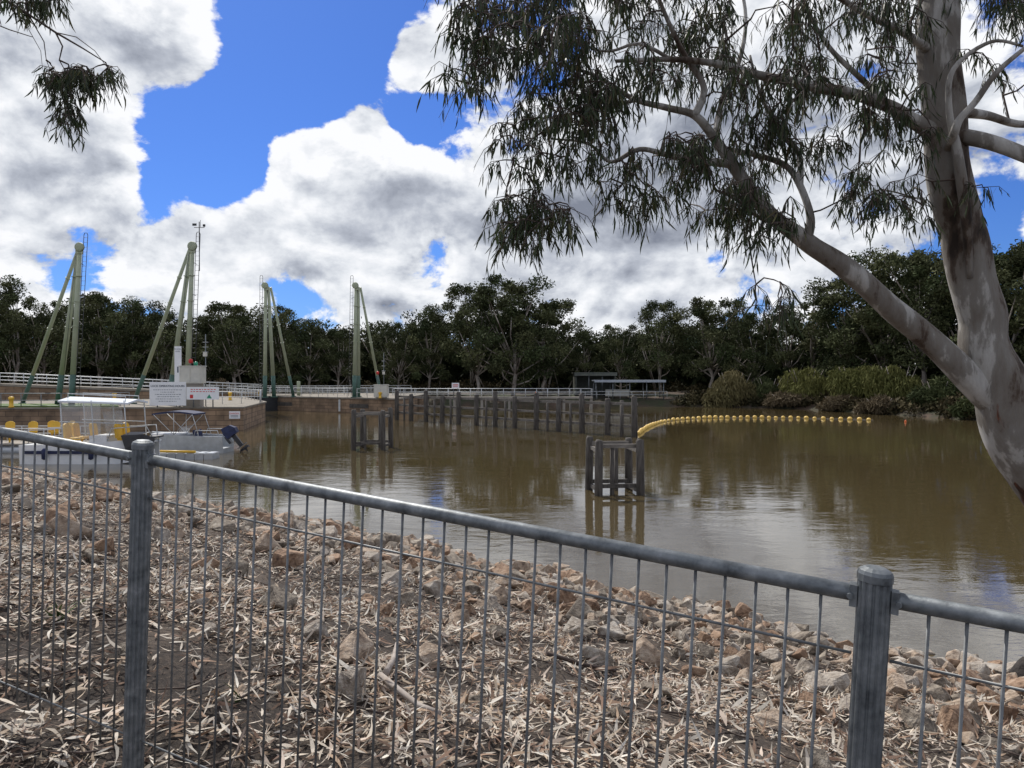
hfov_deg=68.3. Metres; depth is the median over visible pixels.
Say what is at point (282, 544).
rock
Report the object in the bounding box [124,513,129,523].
rock
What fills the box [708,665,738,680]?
rock
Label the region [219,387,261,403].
handrail
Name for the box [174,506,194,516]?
rock
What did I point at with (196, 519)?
rock
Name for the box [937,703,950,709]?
rock
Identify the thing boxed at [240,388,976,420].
bank
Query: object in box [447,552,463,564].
rock
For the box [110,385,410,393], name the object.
handrail
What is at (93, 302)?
gum tree
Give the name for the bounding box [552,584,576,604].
rock
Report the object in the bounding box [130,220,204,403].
lock tower
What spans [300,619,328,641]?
rock
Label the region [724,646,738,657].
rock
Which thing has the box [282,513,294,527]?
rock
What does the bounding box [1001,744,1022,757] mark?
rock
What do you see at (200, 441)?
runabout
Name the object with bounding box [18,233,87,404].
lock tower
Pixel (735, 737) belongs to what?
rock
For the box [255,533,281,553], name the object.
rock
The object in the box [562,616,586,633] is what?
rock
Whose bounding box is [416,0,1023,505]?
river gum
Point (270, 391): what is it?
handrail
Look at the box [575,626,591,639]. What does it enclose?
rock
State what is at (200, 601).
rock
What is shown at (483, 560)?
rock
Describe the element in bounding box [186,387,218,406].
navigation sign
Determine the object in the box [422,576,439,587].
rock
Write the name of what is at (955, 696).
rock
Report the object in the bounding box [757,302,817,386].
gum tree
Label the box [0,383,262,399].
raised walkway
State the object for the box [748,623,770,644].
rock
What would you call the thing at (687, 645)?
rock
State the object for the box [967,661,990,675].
rock
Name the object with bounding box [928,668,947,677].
rock
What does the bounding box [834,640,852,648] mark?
rock
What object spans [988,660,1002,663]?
rock
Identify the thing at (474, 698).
rock
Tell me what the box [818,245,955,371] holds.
gum tree
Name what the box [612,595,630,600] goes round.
rock
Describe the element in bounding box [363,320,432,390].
gum tree
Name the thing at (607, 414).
timber guide wall
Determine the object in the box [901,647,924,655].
rock
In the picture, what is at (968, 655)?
rock
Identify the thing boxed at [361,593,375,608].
rock
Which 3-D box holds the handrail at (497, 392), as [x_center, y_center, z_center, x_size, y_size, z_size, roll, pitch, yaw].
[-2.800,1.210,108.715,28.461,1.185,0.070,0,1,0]
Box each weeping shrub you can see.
[214,378,233,390]
[701,368,757,407]
[752,376,784,398]
[762,390,814,407]
[778,366,830,399]
[814,394,865,411]
[826,363,879,398]
[852,393,900,413]
[861,364,924,399]
[906,376,961,408]
[945,396,975,419]
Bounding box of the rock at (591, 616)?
[587,613,597,619]
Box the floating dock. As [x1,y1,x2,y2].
[159,450,219,459]
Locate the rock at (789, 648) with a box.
[786,644,799,650]
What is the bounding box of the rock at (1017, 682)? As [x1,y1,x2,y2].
[1005,677,1023,696]
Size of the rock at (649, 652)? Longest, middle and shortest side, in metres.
0.264 x 0.245 x 0.212 m
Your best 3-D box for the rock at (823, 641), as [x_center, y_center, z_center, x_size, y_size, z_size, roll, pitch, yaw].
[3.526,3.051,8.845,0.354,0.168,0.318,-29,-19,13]
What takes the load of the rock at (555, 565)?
on the ground
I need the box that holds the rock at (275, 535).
[272,531,279,539]
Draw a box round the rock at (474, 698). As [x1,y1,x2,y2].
[462,695,479,709]
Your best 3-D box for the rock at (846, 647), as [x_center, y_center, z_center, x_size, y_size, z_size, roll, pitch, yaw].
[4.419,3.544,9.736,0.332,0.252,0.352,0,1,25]
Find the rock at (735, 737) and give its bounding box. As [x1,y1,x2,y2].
[729,729,743,742]
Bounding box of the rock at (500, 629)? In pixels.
[489,625,505,639]
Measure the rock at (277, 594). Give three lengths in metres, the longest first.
0.319 x 0.286 x 0.174 m
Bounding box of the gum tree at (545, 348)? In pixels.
[504,298,590,395]
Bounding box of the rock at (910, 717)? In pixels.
[900,706,937,738]
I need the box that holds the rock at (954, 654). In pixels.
[945,649,960,659]
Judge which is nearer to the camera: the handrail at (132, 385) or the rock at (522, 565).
the rock at (522, 565)
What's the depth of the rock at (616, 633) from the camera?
6.88 m
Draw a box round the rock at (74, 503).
[61,499,79,509]
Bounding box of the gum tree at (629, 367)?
[595,323,643,388]
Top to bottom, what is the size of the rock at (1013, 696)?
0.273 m
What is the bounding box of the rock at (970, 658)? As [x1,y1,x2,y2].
[967,655,991,669]
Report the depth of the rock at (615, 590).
14.92 m
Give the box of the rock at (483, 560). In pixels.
[478,558,489,563]
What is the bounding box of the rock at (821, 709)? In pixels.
[810,703,830,719]
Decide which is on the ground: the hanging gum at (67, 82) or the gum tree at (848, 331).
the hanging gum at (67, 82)
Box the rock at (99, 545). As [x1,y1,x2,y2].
[85,537,114,555]
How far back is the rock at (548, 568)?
15.41 m
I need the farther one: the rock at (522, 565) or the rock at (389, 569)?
the rock at (522, 565)
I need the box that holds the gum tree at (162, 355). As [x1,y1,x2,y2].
[127,311,196,381]
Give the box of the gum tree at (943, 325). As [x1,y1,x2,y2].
[889,254,1023,379]
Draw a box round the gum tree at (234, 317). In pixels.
[183,301,279,390]
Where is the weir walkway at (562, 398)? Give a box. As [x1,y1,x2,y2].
[418,397,592,408]
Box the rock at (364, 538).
[353,533,366,545]
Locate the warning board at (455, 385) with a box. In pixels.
[452,383,458,396]
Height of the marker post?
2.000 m
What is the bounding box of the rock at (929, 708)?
[917,703,934,718]
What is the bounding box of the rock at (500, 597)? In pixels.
[494,592,506,604]
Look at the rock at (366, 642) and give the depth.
4.25 m
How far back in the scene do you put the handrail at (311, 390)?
108.57 m
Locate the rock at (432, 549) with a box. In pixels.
[427,546,437,556]
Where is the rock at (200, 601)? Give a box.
[190,598,209,611]
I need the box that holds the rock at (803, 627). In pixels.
[794,623,808,630]
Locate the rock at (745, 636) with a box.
[736,633,758,649]
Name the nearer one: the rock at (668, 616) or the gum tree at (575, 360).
the rock at (668, 616)
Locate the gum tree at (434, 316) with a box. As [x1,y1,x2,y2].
[406,303,459,393]
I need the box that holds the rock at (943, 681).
[933,676,952,687]
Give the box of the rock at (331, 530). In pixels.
[316,526,337,537]
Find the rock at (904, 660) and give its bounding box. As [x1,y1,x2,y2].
[895,656,907,662]
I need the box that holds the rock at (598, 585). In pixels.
[591,582,608,592]
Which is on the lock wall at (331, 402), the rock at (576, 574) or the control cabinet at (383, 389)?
the control cabinet at (383, 389)
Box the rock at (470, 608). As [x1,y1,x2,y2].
[455,602,475,615]
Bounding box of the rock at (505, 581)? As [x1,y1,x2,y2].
[495,577,522,588]
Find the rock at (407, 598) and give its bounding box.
[393,590,413,609]
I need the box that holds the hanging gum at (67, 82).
[0,0,130,153]
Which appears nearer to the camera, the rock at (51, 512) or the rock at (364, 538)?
the rock at (51, 512)
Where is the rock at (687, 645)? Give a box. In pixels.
[682,640,694,655]
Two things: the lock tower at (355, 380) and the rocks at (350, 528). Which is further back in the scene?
the lock tower at (355, 380)
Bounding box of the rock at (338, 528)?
[331,523,341,534]
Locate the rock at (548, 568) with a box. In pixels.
[540,564,556,573]
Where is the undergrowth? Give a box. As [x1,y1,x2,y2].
[0,375,975,419]
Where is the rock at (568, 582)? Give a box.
[564,578,574,585]
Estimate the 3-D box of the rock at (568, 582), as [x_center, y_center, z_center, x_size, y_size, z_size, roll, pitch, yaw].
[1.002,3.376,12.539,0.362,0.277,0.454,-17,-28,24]
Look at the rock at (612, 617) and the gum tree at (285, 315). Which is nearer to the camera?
the rock at (612, 617)
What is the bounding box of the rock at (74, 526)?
[46,514,91,539]
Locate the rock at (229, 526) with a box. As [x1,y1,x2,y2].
[208,517,235,533]
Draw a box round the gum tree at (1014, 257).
[950,239,1023,356]
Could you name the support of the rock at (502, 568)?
on the ground
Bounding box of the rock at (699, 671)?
[681,665,706,680]
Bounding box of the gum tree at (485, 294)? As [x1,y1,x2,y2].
[457,271,569,396]
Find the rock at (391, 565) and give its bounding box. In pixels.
[374,561,398,569]
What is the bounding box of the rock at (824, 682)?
[803,671,834,694]
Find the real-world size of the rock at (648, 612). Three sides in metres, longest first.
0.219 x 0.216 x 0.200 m
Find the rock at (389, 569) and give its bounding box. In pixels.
[385,566,403,575]
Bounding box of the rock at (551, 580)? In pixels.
[541,577,563,584]
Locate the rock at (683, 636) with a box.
[678,630,689,643]
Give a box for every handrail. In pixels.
[0,373,259,392]
[0,392,129,405]
[6,373,262,390]
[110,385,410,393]
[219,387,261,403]
[248,387,367,397]
[269,387,411,394]
[392,388,591,396]
[394,389,590,396]
[585,391,666,398]
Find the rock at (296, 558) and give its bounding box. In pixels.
[272,548,309,571]
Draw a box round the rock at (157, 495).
[152,492,161,503]
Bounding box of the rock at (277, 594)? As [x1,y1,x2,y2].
[255,585,297,612]
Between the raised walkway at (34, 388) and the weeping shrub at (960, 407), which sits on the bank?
the weeping shrub at (960, 407)
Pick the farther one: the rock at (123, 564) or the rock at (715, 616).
the rock at (715, 616)
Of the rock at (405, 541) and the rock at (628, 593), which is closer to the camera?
the rock at (628, 593)
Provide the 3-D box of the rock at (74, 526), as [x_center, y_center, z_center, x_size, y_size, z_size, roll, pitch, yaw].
[-4.280,1.398,7.293,0.398,0.328,0.283,-4,1,-38]
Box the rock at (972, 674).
[956,669,985,687]
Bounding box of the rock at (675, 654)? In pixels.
[670,647,685,659]
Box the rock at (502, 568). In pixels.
[490,563,513,578]
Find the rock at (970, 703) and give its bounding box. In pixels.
[948,697,979,713]
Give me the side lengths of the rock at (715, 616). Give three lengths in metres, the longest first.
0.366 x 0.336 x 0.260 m
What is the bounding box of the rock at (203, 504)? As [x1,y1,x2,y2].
[199,502,214,507]
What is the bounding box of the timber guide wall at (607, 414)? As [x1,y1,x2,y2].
[395,390,637,436]
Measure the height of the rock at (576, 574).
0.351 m
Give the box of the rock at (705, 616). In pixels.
[700,614,711,622]
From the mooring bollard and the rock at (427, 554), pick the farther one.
the mooring bollard
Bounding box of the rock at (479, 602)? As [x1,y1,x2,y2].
[472,599,483,607]
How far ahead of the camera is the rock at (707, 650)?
6.91 m
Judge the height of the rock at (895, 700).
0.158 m
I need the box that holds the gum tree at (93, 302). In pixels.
[42,291,144,386]
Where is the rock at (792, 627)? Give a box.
[775,622,800,635]
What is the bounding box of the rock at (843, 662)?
[830,657,850,668]
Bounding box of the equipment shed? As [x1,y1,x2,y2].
[573,372,616,394]
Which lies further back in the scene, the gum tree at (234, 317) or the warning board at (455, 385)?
the gum tree at (234, 317)
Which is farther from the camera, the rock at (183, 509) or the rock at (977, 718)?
the rock at (183, 509)
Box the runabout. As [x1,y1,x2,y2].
[151,410,249,452]
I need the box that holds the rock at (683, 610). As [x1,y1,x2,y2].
[678,607,689,615]
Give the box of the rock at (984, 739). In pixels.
[979,735,997,751]
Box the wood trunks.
[2,336,927,392]
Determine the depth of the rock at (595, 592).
10.11 m
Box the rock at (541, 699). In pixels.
[535,693,550,710]
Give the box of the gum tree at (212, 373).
[181,312,241,386]
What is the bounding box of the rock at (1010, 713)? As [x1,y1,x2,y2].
[978,702,1018,726]
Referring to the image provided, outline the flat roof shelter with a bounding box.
[592,380,665,399]
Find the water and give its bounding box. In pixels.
[0,405,1023,662]
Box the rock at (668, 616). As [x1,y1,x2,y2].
[659,613,672,619]
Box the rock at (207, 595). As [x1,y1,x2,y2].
[191,592,212,605]
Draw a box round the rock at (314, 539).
[307,534,322,545]
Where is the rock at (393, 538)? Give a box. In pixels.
[383,534,399,543]
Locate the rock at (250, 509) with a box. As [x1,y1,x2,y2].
[247,507,259,512]
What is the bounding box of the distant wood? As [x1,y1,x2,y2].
[0,276,1022,390]
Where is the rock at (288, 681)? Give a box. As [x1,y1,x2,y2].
[273,674,296,693]
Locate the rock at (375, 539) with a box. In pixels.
[367,534,385,547]
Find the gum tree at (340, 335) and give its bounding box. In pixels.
[311,327,366,391]
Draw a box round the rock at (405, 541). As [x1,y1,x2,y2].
[398,535,410,547]
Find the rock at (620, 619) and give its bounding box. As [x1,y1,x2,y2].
[613,615,625,623]
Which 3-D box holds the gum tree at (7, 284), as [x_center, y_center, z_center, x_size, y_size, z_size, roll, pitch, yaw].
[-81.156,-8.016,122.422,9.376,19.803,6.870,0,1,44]
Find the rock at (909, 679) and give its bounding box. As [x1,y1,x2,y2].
[903,674,920,690]
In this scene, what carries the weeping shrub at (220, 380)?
on the bank
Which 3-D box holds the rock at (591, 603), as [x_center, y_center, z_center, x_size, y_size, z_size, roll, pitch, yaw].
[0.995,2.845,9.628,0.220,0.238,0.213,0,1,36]
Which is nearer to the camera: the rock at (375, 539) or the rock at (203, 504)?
the rock at (375, 539)
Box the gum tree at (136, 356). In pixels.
[86,295,178,387]
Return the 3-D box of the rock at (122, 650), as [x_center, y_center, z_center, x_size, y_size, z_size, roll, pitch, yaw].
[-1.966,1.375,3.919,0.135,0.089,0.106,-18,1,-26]
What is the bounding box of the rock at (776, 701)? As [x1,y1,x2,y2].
[764,698,788,713]
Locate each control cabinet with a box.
[178,334,208,406]
[374,353,388,397]
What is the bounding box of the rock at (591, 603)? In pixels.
[581,598,600,610]
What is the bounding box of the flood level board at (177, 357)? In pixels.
[174,346,181,381]
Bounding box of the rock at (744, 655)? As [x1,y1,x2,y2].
[735,650,753,668]
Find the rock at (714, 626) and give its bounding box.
[706,620,729,628]
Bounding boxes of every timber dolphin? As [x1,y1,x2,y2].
[351,407,392,449]
[585,435,644,495]
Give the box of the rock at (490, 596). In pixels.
[487,593,497,601]
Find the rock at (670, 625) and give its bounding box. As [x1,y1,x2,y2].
[655,620,681,632]
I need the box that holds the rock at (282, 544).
[276,541,289,547]
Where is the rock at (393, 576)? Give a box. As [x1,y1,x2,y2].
[381,570,404,587]
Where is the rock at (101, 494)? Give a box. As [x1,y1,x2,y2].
[92,485,113,501]
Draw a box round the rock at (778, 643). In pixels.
[774,635,799,652]
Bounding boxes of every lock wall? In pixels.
[0,397,266,430]
[267,393,428,413]
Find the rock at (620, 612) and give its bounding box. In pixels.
[617,609,624,615]
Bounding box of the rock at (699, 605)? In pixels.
[691,600,706,607]
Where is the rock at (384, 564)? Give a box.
[375,561,386,574]
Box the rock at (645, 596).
[634,591,651,606]
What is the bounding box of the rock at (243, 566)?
[222,558,248,577]
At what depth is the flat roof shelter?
118.76 m
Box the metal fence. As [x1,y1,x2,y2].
[0,427,1023,767]
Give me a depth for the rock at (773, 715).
4.49 m
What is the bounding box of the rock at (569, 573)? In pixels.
[565,569,578,577]
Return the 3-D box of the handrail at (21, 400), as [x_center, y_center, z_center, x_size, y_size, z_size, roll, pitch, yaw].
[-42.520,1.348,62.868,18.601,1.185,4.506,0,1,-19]
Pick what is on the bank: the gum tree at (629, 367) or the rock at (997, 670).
the gum tree at (629, 367)
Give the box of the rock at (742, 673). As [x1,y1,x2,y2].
[735,667,755,686]
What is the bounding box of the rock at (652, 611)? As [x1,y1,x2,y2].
[640,601,659,617]
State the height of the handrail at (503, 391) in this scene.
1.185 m
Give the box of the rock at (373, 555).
[363,551,378,561]
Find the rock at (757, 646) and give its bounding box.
[745,643,765,655]
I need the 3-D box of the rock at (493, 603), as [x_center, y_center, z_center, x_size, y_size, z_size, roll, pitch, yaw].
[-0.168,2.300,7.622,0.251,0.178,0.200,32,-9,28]
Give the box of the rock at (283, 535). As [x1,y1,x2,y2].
[280,533,295,541]
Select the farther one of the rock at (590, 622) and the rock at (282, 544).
the rock at (282, 544)
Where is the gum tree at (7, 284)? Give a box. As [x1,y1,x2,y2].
[0,274,38,382]
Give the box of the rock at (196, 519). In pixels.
[186,516,204,526]
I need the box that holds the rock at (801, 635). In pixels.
[790,631,814,644]
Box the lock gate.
[237,395,291,410]
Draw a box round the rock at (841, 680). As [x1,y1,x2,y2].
[820,671,849,694]
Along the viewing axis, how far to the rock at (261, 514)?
15.60 m
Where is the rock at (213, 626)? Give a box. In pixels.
[201,622,221,638]
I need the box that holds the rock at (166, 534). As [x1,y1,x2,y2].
[151,526,171,543]
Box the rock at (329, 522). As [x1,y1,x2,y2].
[326,519,334,525]
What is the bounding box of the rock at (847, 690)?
[845,679,850,692]
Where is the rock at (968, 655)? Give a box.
[960,651,983,661]
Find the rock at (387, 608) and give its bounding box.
[375,602,394,618]
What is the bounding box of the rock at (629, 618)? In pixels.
[623,613,640,629]
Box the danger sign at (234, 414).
[229,411,239,418]
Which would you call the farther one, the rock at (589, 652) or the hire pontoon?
the hire pontoon
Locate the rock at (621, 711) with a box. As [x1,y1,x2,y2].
[608,704,628,723]
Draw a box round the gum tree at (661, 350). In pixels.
[631,299,692,393]
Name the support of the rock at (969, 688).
on the ground
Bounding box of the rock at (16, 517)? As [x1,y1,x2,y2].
[1,511,26,529]
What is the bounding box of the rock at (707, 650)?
[694,643,714,659]
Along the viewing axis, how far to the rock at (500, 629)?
5.93 m
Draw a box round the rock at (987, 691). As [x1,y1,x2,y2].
[982,688,1005,702]
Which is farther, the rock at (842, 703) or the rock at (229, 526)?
the rock at (229, 526)
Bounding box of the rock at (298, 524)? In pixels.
[293,519,304,532]
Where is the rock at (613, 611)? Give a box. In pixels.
[602,608,617,614]
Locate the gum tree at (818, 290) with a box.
[793,276,833,370]
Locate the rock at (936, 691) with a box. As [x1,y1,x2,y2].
[926,683,951,701]
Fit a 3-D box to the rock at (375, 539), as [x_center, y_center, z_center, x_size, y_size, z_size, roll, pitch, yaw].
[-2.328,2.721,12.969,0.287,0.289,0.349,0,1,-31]
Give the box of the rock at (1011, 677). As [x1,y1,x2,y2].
[1006,675,1017,681]
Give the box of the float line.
[664,417,865,421]
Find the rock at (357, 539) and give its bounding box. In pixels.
[340,536,360,550]
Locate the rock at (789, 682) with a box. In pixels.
[771,670,795,690]
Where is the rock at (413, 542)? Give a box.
[410,538,417,546]
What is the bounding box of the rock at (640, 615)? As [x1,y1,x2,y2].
[632,611,642,624]
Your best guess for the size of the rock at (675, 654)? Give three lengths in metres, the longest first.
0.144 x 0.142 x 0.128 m
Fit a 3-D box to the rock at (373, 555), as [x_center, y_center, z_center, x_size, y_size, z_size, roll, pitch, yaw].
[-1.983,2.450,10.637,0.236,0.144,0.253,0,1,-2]
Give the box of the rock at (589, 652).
[582,646,612,671]
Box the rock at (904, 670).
[892,664,912,675]
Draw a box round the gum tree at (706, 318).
[669,296,752,387]
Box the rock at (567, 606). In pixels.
[559,602,574,617]
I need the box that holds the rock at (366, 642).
[327,628,373,667]
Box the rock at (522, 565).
[512,561,530,573]
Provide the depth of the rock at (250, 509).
16.52 m
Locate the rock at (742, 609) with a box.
[735,602,752,618]
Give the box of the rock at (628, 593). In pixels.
[619,590,633,599]
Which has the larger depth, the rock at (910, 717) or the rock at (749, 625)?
the rock at (749, 625)
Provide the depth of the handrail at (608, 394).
117.15 m
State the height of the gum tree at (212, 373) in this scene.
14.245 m
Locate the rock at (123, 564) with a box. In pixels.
[119,561,127,575]
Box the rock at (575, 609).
[565,598,594,619]
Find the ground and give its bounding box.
[0,472,1023,767]
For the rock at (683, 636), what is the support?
on the ground
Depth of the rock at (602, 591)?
10.27 m
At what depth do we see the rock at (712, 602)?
14.84 m
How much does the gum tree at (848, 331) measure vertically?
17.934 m
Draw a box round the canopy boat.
[19,393,163,463]
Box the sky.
[0,0,1023,348]
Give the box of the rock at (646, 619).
[631,607,650,623]
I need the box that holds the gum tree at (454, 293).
[429,282,522,394]
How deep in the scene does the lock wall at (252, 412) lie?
63.47 m
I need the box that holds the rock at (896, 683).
[886,673,907,696]
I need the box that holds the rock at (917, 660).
[909,656,933,667]
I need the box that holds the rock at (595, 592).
[587,591,598,599]
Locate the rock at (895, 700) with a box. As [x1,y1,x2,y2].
[885,696,900,710]
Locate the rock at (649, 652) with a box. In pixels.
[631,636,663,667]
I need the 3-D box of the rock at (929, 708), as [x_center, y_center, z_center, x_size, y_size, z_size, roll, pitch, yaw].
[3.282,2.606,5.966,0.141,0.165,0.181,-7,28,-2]
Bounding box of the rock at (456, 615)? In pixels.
[447,609,469,627]
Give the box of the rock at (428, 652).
[419,641,442,668]
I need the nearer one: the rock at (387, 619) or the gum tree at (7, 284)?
the rock at (387, 619)
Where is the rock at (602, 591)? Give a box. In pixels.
[596,588,607,603]
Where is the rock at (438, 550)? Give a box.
[435,547,441,554]
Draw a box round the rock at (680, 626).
[670,619,684,630]
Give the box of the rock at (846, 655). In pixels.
[843,650,852,657]
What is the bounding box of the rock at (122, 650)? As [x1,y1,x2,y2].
[118,642,125,656]
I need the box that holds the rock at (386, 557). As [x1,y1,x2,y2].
[379,553,391,560]
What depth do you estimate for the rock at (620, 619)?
8.28 m
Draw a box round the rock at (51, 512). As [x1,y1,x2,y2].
[37,504,76,523]
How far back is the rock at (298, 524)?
14.59 m
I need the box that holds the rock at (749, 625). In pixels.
[747,621,757,632]
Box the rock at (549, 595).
[547,591,554,601]
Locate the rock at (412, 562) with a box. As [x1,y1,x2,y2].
[406,557,417,568]
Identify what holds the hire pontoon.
on the water
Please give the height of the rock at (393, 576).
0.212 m
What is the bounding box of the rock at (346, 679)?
[338,667,365,702]
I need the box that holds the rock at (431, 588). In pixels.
[423,579,446,599]
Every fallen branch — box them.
[377,642,441,714]
[545,651,616,671]
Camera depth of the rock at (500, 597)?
8.42 m
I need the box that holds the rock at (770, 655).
[760,648,780,664]
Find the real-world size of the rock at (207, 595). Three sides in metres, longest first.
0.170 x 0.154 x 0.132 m
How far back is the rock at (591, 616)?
7.49 m
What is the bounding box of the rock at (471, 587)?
[461,580,480,595]
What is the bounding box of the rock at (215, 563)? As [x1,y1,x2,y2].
[188,556,219,573]
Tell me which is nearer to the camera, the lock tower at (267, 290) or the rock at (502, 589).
the rock at (502, 589)
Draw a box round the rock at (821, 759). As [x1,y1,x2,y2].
[800,747,832,767]
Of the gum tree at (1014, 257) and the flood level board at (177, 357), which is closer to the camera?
the flood level board at (177, 357)
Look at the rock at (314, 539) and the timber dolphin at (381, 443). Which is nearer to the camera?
the rock at (314, 539)
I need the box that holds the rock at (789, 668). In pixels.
[770,661,795,677]
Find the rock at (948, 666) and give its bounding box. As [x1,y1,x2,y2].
[941,661,955,672]
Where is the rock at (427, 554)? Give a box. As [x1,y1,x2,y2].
[419,550,432,560]
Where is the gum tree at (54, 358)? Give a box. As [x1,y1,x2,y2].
[4,300,81,384]
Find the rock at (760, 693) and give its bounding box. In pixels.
[751,688,768,702]
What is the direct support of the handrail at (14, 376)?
on the raised walkway at (34, 388)
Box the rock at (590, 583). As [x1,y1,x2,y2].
[586,580,597,586]
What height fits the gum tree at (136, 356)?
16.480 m
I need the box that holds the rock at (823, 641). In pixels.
[804,635,829,653]
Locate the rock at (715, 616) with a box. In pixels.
[707,614,721,620]
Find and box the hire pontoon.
[0,420,89,452]
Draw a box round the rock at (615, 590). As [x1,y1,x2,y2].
[612,587,620,593]
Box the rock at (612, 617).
[602,614,619,624]
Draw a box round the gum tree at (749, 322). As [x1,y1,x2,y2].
[718,312,784,382]
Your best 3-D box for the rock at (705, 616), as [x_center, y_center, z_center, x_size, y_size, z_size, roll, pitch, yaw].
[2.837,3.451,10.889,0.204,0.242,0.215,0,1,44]
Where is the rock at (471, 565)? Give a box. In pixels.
[466,564,475,568]
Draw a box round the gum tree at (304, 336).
[285,318,338,392]
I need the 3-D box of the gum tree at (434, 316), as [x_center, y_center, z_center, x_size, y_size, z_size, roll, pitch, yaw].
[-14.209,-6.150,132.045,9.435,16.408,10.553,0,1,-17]
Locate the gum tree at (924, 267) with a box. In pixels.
[863,245,957,385]
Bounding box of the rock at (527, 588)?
[521,579,544,596]
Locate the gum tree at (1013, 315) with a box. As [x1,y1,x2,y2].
[996,243,1023,360]
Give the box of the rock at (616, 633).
[596,621,625,640]
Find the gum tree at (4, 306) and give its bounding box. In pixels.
[0,289,21,369]
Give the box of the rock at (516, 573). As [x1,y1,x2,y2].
[512,569,526,582]
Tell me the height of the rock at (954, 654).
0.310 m
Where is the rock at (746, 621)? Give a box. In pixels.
[743,619,757,627]
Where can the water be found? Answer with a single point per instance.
(928, 507)
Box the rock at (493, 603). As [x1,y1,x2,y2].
[482,599,504,614]
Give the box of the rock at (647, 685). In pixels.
[640,680,673,700]
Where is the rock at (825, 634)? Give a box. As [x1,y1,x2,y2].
[810,631,828,637]
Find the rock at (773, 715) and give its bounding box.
[754,708,792,738]
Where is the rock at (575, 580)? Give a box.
[568,576,582,584]
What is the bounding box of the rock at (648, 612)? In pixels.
[643,609,653,616]
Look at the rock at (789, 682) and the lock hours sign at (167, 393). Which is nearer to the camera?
the rock at (789, 682)
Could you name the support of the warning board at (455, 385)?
on the weir walkway at (562, 398)
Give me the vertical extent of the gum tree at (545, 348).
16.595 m
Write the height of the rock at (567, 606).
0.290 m
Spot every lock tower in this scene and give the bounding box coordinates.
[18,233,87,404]
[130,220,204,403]
[259,275,295,397]
[348,275,379,397]
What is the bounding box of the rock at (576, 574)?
[571,573,587,582]
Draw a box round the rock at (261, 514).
[251,512,267,518]
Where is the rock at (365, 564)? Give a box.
[355,560,371,572]
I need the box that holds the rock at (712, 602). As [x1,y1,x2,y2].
[705,599,716,604]
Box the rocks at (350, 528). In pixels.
[2,464,1023,754]
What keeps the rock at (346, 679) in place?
on the ground
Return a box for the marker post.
[297,381,299,395]
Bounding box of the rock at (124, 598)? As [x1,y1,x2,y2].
[120,594,126,608]
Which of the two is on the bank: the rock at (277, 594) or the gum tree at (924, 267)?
the gum tree at (924, 267)
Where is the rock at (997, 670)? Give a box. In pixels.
[993,661,1015,673]
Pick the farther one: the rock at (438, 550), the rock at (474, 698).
the rock at (438, 550)
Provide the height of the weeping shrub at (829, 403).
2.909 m
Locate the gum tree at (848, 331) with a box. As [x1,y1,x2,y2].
[807,278,890,377]
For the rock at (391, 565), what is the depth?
10.13 m
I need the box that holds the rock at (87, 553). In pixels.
[82,549,100,564]
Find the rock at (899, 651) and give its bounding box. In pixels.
[889,645,901,654]
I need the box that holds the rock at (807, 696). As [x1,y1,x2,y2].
[798,690,823,709]
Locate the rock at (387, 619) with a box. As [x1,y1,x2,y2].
[380,617,395,627]
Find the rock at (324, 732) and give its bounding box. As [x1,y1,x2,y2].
[312,726,336,743]
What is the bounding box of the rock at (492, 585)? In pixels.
[484,581,499,592]
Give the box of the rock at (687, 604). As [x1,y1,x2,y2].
[679,601,691,613]
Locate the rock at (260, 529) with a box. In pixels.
[250,525,269,536]
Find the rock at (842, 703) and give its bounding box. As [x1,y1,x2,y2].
[838,695,849,716]
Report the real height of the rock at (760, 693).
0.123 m
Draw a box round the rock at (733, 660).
[716,655,739,666]
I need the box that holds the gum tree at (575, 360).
[560,328,605,382]
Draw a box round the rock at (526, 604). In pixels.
[521,599,538,612]
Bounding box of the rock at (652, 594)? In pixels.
[645,590,663,599]
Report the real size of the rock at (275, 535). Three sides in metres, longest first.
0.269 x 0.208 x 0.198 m
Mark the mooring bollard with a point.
(11, 402)
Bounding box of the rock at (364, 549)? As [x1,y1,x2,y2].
[355,547,379,554]
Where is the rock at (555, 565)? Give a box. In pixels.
[552,562,569,568]
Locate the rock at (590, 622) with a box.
[584,619,598,628]
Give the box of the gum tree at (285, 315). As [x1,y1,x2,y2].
[252,304,310,392]
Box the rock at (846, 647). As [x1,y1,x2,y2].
[843,645,852,650]
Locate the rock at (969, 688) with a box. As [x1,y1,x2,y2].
[955,681,976,694]
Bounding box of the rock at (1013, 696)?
[1004,689,1022,704]
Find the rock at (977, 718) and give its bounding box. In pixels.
[969,711,980,732]
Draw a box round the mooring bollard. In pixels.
[8,397,13,407]
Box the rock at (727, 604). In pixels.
[714,600,731,610]
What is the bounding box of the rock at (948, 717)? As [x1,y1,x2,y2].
[936,704,978,737]
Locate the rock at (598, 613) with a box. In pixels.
[594,611,603,624]
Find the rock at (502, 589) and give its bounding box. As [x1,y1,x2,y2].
[492,586,507,597]
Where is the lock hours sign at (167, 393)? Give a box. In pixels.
[149,382,185,406]
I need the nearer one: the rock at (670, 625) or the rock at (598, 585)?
the rock at (670, 625)
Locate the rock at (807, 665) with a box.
[795,657,814,674]
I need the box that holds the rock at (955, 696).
[947,692,965,700]
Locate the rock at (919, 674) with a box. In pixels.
[913,670,933,687]
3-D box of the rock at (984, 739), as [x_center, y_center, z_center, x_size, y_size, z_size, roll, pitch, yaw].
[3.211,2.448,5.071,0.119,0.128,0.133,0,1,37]

